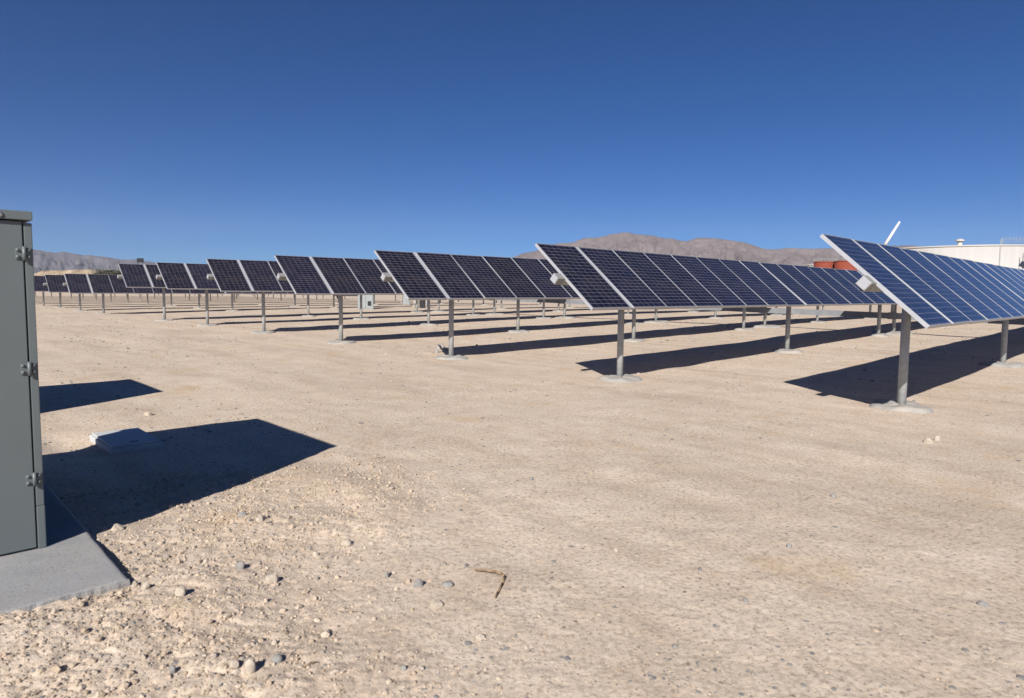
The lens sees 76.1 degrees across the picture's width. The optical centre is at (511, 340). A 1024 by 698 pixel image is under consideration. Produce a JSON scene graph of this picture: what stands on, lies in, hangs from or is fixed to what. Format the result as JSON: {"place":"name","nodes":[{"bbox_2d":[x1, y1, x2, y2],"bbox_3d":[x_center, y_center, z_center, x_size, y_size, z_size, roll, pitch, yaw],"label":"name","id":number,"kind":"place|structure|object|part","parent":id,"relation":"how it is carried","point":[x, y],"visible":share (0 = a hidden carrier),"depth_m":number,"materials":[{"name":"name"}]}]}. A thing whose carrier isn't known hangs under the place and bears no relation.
{"place":"outdoors","nodes":[
{"label":"outdoors","id":0,"kind":"place"},
{"bbox_2d":[34,269,96,275],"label":"sand banks","id":1,"kind":"object","parent":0,"point":[55,272],"visible":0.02,"depth_m":501.54,"materials":[{"name":"beige sand"}]},
{"bbox_2d":[91,269,121,274],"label":"scrub","id":2,"kind":"object","parent":1,"relation":"on","point":[112,272],"visible":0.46,"depth_m":447.41,"materials":[{"name":"green plant"}]},
{"bbox_2d":[33,249,156,273],"bbox_3d":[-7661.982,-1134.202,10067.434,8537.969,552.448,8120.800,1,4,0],"label":"mountains","id":3,"kind":"structure","parent":0,"point":[44,261],"depth_m":10063.69,"materials":[{"name":"stone"}]},
{"bbox_2d":[0,292,1023,697],"bbox_3d":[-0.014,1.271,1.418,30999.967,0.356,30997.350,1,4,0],"label":"desert ground","id":4,"kind":"structure","parent":0,"point":[914,538],"depth_m":4.83,"materials":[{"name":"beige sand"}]},
{"bbox_2d":[0,481,129,613],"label":"concrete slab","id":5,"kind":"structure","parent":4,"relation":"on","point":[72,559],"depth_m":3.24,"materials":[{"name":"grey concrete"}]},
{"bbox_2d":[0,209,46,555],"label":"equipment cabinet","id":6,"kind":"object","parent":5,"relation":"on","point":[22,519],"visible":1,"depth_m":3.38,"materials":[{"name":"metal"}]},
{"bbox_3d":[-2.945,0.268,3.017,1.167,1.713,0.023,-4,6,-44],"label":"door","id":7,"kind":"part","parent":6,"relation":"part of","materials":[{"name":"paint"}]},
{"bbox_2d":[111,523,124,530],"bbox_3d":[-2.341,1.124,3.885,0.067,0.081,0.060,1,4,4],"label":"rock","id":8,"kind":"object","parent":4,"relation":"on","point":[117,527],"visible":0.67,"depth_m":3.88,"materials":[{"name":"beige stone"}]},
{"bbox_2d":[89,427,163,453],"bbox_3d":[-3.711,1.046,6.296,0.440,0.266,0.800,-4,6,-44],"label":"cable vault","id":9,"kind":"object","parent":4,"relation":"on","point":[124,440],"visible":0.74,"depth_m":6.14,"materials":[{"name":"concrete"}]},
{"bbox_2d":[131,580,138,587],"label":"rock","id":10,"kind":"object","parent":4,"relation":"on","point":[135,583],"visible":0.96,"depth_m":3.13,"materials":[{"name":"beige stone"}]},
{"bbox_2d":[137,258,143,298],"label":"dark board","id":11,"kind":"object","parent":4,"relation":"on","point":[140,260],"visible":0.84,"depth_m":61.59,"materials":[{"name":"metal"}]},
{"bbox_2d":[141,582,149,589],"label":"rock","id":12,"kind":"object","parent":4,"relation":"on","point":[145,585],"visible":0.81,"depth_m":3.10,"materials":[{"name":"beige stone"}]},
{"bbox_2d":[143,411,151,415],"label":"rock","id":13,"kind":"object","parent":4,"relation":"on","point":[147,413],"visible":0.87,"depth_m":7.57,"materials":[{"name":"beige stone"}]},
{"bbox_2d":[169,665,176,673],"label":"rock","id":14,"kind":"object","parent":4,"relation":"on","point":[172,669],"visible":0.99,"depth_m":2.50,"materials":[{"name":"grey stone"}]},
{"bbox_2d":[175,586,186,595],"bbox_3d":[-1.539,1.173,3.042,0.048,0.066,0.043,4,0,-2],"label":"rock","id":15,"kind":"object","parent":4,"relation":"on","point":[180,590],"visible":0.81,"depth_m":3.03,"materials":[{"name":"beige stone"}]},
{"bbox_2d":[110,294,316,301],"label":"solar tracker","id":16,"kind":"object","parent":4,"relation":"on","point":[189,297],"visible":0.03,"depth_m":65.44,"materials":[{"name":"grey metal"}]},
{"bbox_2d":[229,659,238,669],"bbox_3d":[-1.074,1.251,2.524,0.045,0.042,0.032,5,6,43],"label":"rock","id":17,"kind":"object","parent":4,"relation":"on","point":[233,664],"visible":1,"depth_m":2.52,"materials":[{"name":"beige stone"}]},
{"bbox_2d":[42,292,425,305],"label":"solar tracker","id":18,"kind":"object","parent":4,"relation":"on","point":[147,299],"visible":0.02,"depth_m":52.50,"materials":[{"name":"grey metal"}]},
{"bbox_2d":[235,561,244,568],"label":"rock","id":19,"kind":"object","parent":4,"relation":"on","point":[239,565],"visible":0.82,"depth_m":3.39,"materials":[{"name":"grey stone"}]},
{"bbox_2d":[238,511,246,516],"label":"rock","id":20,"kind":"object","parent":4,"relation":"on","point":[241,513],"visible":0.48,"depth_m":4.16,"materials":[{"name":"grey stone"}]},
{"bbox_2d":[34,276,462,307],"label":"solar tracker","id":21,"kind":"object","parent":4,"relation":"on","point":[39,281],"visible":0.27,"depth_m":43.08,"materials":[{"name":"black glass"}]},
{"bbox_2d":[244,657,255,674],"bbox_3d":[-1.005,1.254,2.510,0.050,0.081,0.040,4,6,17],"label":"rock","id":22,"kind":"object","parent":4,"relation":"on","point":[249,666],"visible":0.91,"depth_m":2.50,"materials":[{"name":"beige stone"}]},
{"bbox_2d":[256,515,264,521],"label":"rock","id":23,"kind":"object","parent":4,"relation":"on","point":[260,518],"visible":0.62,"depth_m":4.07,"materials":[{"name":"beige stone"}]},
{"bbox_2d":[127,294,395,302],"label":"solar tracker","id":24,"kind":"object","parent":4,"relation":"on","point":[210,297],"depth_m":61.39,"materials":[{"name":"grey metal"}]},
{"bbox_2d":[43,275,500,310],"bbox_3d":[-14.286,-3.599,51.081,36.634,2.270,1.241,-4,6,-44],"label":"solar tracker","id":25,"kind":"object","parent":4,"relation":"on","point":[54,283],"visible":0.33,"depth_m":38.87,"materials":[{"name":"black glass"}]},
{"bbox_2d":[265,574,278,582],"bbox_3d":[-1.210,1.214,3.302,0.066,0.079,0.050,-1,-1,-26],"label":"rock","id":26,"kind":"object","parent":4,"relation":"on","point":[271,578],"visible":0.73,"depth_m":3.29,"materials":[{"name":"beige stone"}]},
{"bbox_2d":[269,654,282,663],"bbox_3d":[-0.932,1.260,2.587,0.045,0.044,0.040,4,6,40],"label":"rock","id":27,"kind":"object","parent":4,"relation":"on","point":[277,658],"visible":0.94,"depth_m":2.58,"materials":[{"name":"grey stone"}]},
{"bbox_2d":[63,274,542,313],"bbox_3d":[-10.217,-3.241,46.832,36.632,2.299,1.245,-4,6,-44],"label":"solar tracker","id":28,"kind":"object","parent":4,"relation":"on","point":[102,284],"visible":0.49,"depth_m":35.52,"materials":[{"name":"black glass"}]},
{"bbox_2d":[0,453,620,697],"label":"soil clods","id":29,"kind":"object","parent":4,"relation":"on","point":[89,659],"visible":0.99,"depth_m":3.02,"materials":[{"name":"beige soil"}]},
{"bbox_2d":[117,264,573,320],"bbox_3d":[-3.640,-2.881,40.612,36.633,2.678,1.353,-4,6,-44],"label":"solar tracker","id":30,"kind":"object","parent":4,"relation":"on","point":[138,275],"visible":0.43,"depth_m":28.55,"materials":[{"name":"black glass"}]},
{"bbox_2d":[341,539,351,546],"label":"rock","id":31,"kind":"object","parent":4,"relation":"on","point":[346,542],"visible":0.92,"depth_m":3.79,"materials":[{"name":"beige stone"}]},
{"bbox_2d":[356,295,373,309],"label":"inverter cabinet","id":32,"kind":"object","parent":4,"relation":"on","point":[367,301],"visible":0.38,"depth_m":42.90,"materials":[{"name":"metal"}]},
{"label":"door","id":33,"kind":"part","parent":32,"relation":"part of","materials":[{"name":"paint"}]},
{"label":"door","id":34,"kind":"part","parent":32,"relation":"part of","materials":[{"name":"paint"}]},
{"bbox_2d":[156,262,630,325],"bbox_3d":[-0.090,-2.529,37.087,36.609,2.590,1.350,-4,6,-44],"label":"solar tracker","id":35,"kind":"object","parent":4,"relation":"on","point":[184,276],"visible":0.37,"depth_m":25.13,"materials":[{"name":"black glass"}]},
{"bbox_2d":[401,665,406,670],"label":"rock","id":36,"kind":"object","parent":4,"relation":"on","point":[403,667],"visible":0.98,"depth_m":2.56,"materials":[{"name":"grey stone"}]},
{"bbox_2d":[403,295,409,304],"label":"inverter cabinet","id":37,"kind":"object","parent":4,"relation":"on","point":[406,301],"visible":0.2,"depth_m":54.86,"materials":[{"name":"metal"}]},
{"bbox_2d":[414,579,422,587],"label":"rock","id":38,"kind":"object","parent":4,"relation":"on","point":[418,583],"visible":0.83,"depth_m":3.30,"materials":[{"name":"grey stone"}]},
{"bbox_2d":[413,300,426,307],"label":"switch rack","id":39,"kind":"object","parent":4,"relation":"on","point":[422,303],"visible":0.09,"depth_m":46.34,"materials":[{"name":"metal"}]},
{"bbox_2d":[430,599,443,607],"bbox_3d":[-0.359,1.255,3.112,0.058,0.042,0.058,-2,5,-31],"label":"rock","id":40,"kind":"object","parent":4,"relation":"on","point":[436,603],"visible":0.94,"depth_m":3.10,"materials":[{"name":"beige stone"}]},
{"bbox_2d":[441,580,454,587],"bbox_3d":[-0.325,1.244,3.335,0.076,0.045,0.060,7,-5,-24],"label":"rock","id":41,"kind":"object","parent":4,"relation":"on","point":[448,584],"visible":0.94,"depth_m":3.31,"materials":[{"name":"grey stone"}]},
{"bbox_2d":[206,259,698,333],"bbox_3d":[3.544,-2.281,33.386,36.627,2.760,1.305,-4,6,-44],"label":"solar tracker","id":42,"kind":"object","parent":4,"relation":"on","point":[228,275],"visible":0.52,"depth_m":21.59,"materials":[{"name":"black glass"}]},
{"bbox_2d":[474,569,505,597],"bbox_3d":[-0.082,1.226,3.348,0.135,0.018,0.349,-1,5,-20],"label":"twig","id":43,"kind":"object","parent":4,"relation":"on","point":[503,580],"visible":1,"depth_m":3.42,"materials":[{"name":"brown wood"}]},
{"bbox_2d":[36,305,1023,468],"bbox_3d":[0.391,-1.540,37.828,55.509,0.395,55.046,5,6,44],"label":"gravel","id":44,"kind":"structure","parent":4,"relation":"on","point":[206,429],"depth_m":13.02,"materials":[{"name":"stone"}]},
{"bbox_2d":[274,255,823,343],"bbox_3d":[7.179,-1.902,29.468,36.632,2.658,1.244,-4,6,-44],"label":"solar tracker","id":45,"kind":"object","parent":4,"relation":"on","point":[306,275],"visible":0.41,"depth_m":17.89,"materials":[{"name":"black glass"}]},
{"bbox_2d":[500,299,1023,324],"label":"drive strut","id":46,"kind":"object","parent":45,"relation":"attached to","point":[896,315],"visible":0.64,"depth_m":23.92,"materials":[{"name":"metal"}]},
{"bbox_2d":[374,250,876,359],"bbox_3d":[10.511,-1.539,25.920,36.597,2.587,1.352,-4,6,-44],"label":"solar tracker","id":47,"kind":"object","parent":4,"relation":"on","point":[427,276],"visible":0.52,"depth_m":14.66,"materials":[{"name":"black glass"}]},
{"bbox_2d":[535,243,946,382],"bbox_3d":[13.736,-1.170,22.870,36.605,2.420,1.381,-4,6,-44],"label":"solar tracker","id":48,"kind":"object","parent":4,"relation":"on","point":[620,281],"visible":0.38,"depth_m":12.70,"materials":[{"name":"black glass"}]},
{"bbox_2d":[813,258,836,268],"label":"red tank","id":49,"kind":"object","parent":4,"relation":"on","point":[825,264],"visible":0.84,"depth_m":122.52,"materials":[{"name":"metal"}]},
{"bbox_2d":[834,257,858,270],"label":"red tank","id":50,"kind":"object","parent":4,"relation":"on","point":[845,265],"visible":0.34,"depth_m":118.68,"materials":[{"name":"metal"}]},
{"bbox_2d":[848,221,900,305],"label":"crane boom","id":51,"kind":"object","parent":4,"relation":"on","point":[891,234],"visible":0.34,"depth_m":83.03,"materials":[{"name":"white paint"}]},
{"bbox_2d":[820,234,1023,413],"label":"solar tracker","id":52,"kind":"object","parent":4,"relation":"on","point":[926,290],"visible":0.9,"depth_m":8.87,"materials":[{"name":"blue glass"}]},
{"bbox_2d":[923,437,932,443],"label":"rock","id":53,"kind":"object","parent":4,"relation":"on","point":[927,440],"visible":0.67,"depth_m":6.77,"materials":[{"name":"beige stone"}]},
{"bbox_2d":[904,237,1023,269],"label":"storage tank","id":54,"kind":"object","parent":4,"relation":"on","point":[1007,255],"visible":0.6,"depth_m":151.95,"materials":[{"name":"white metal"}]},
{"bbox_2d":[976,601,989,607],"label":"rock","id":55,"kind":"object","parent":4,"relation":"on","point":[983,604],"visible":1,"depth_m":3.18,"materials":[{"name":"grey stone"}]},
{"bbox_2d":[0,0,1023,263],"label":"sky","id":56,"kind":"structure","parent":0,"point":[167,131],"materials":[{"name":"blue"}]},
{"bbox_2d":[514,232,922,265],"bbox_3d":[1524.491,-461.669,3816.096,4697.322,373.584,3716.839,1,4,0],"label":"mountains","id":57,"kind":"structure","parent":0,"point":[717,248],"depth_m":3872.03,"materials":[{"name":"stone"}]}
]}

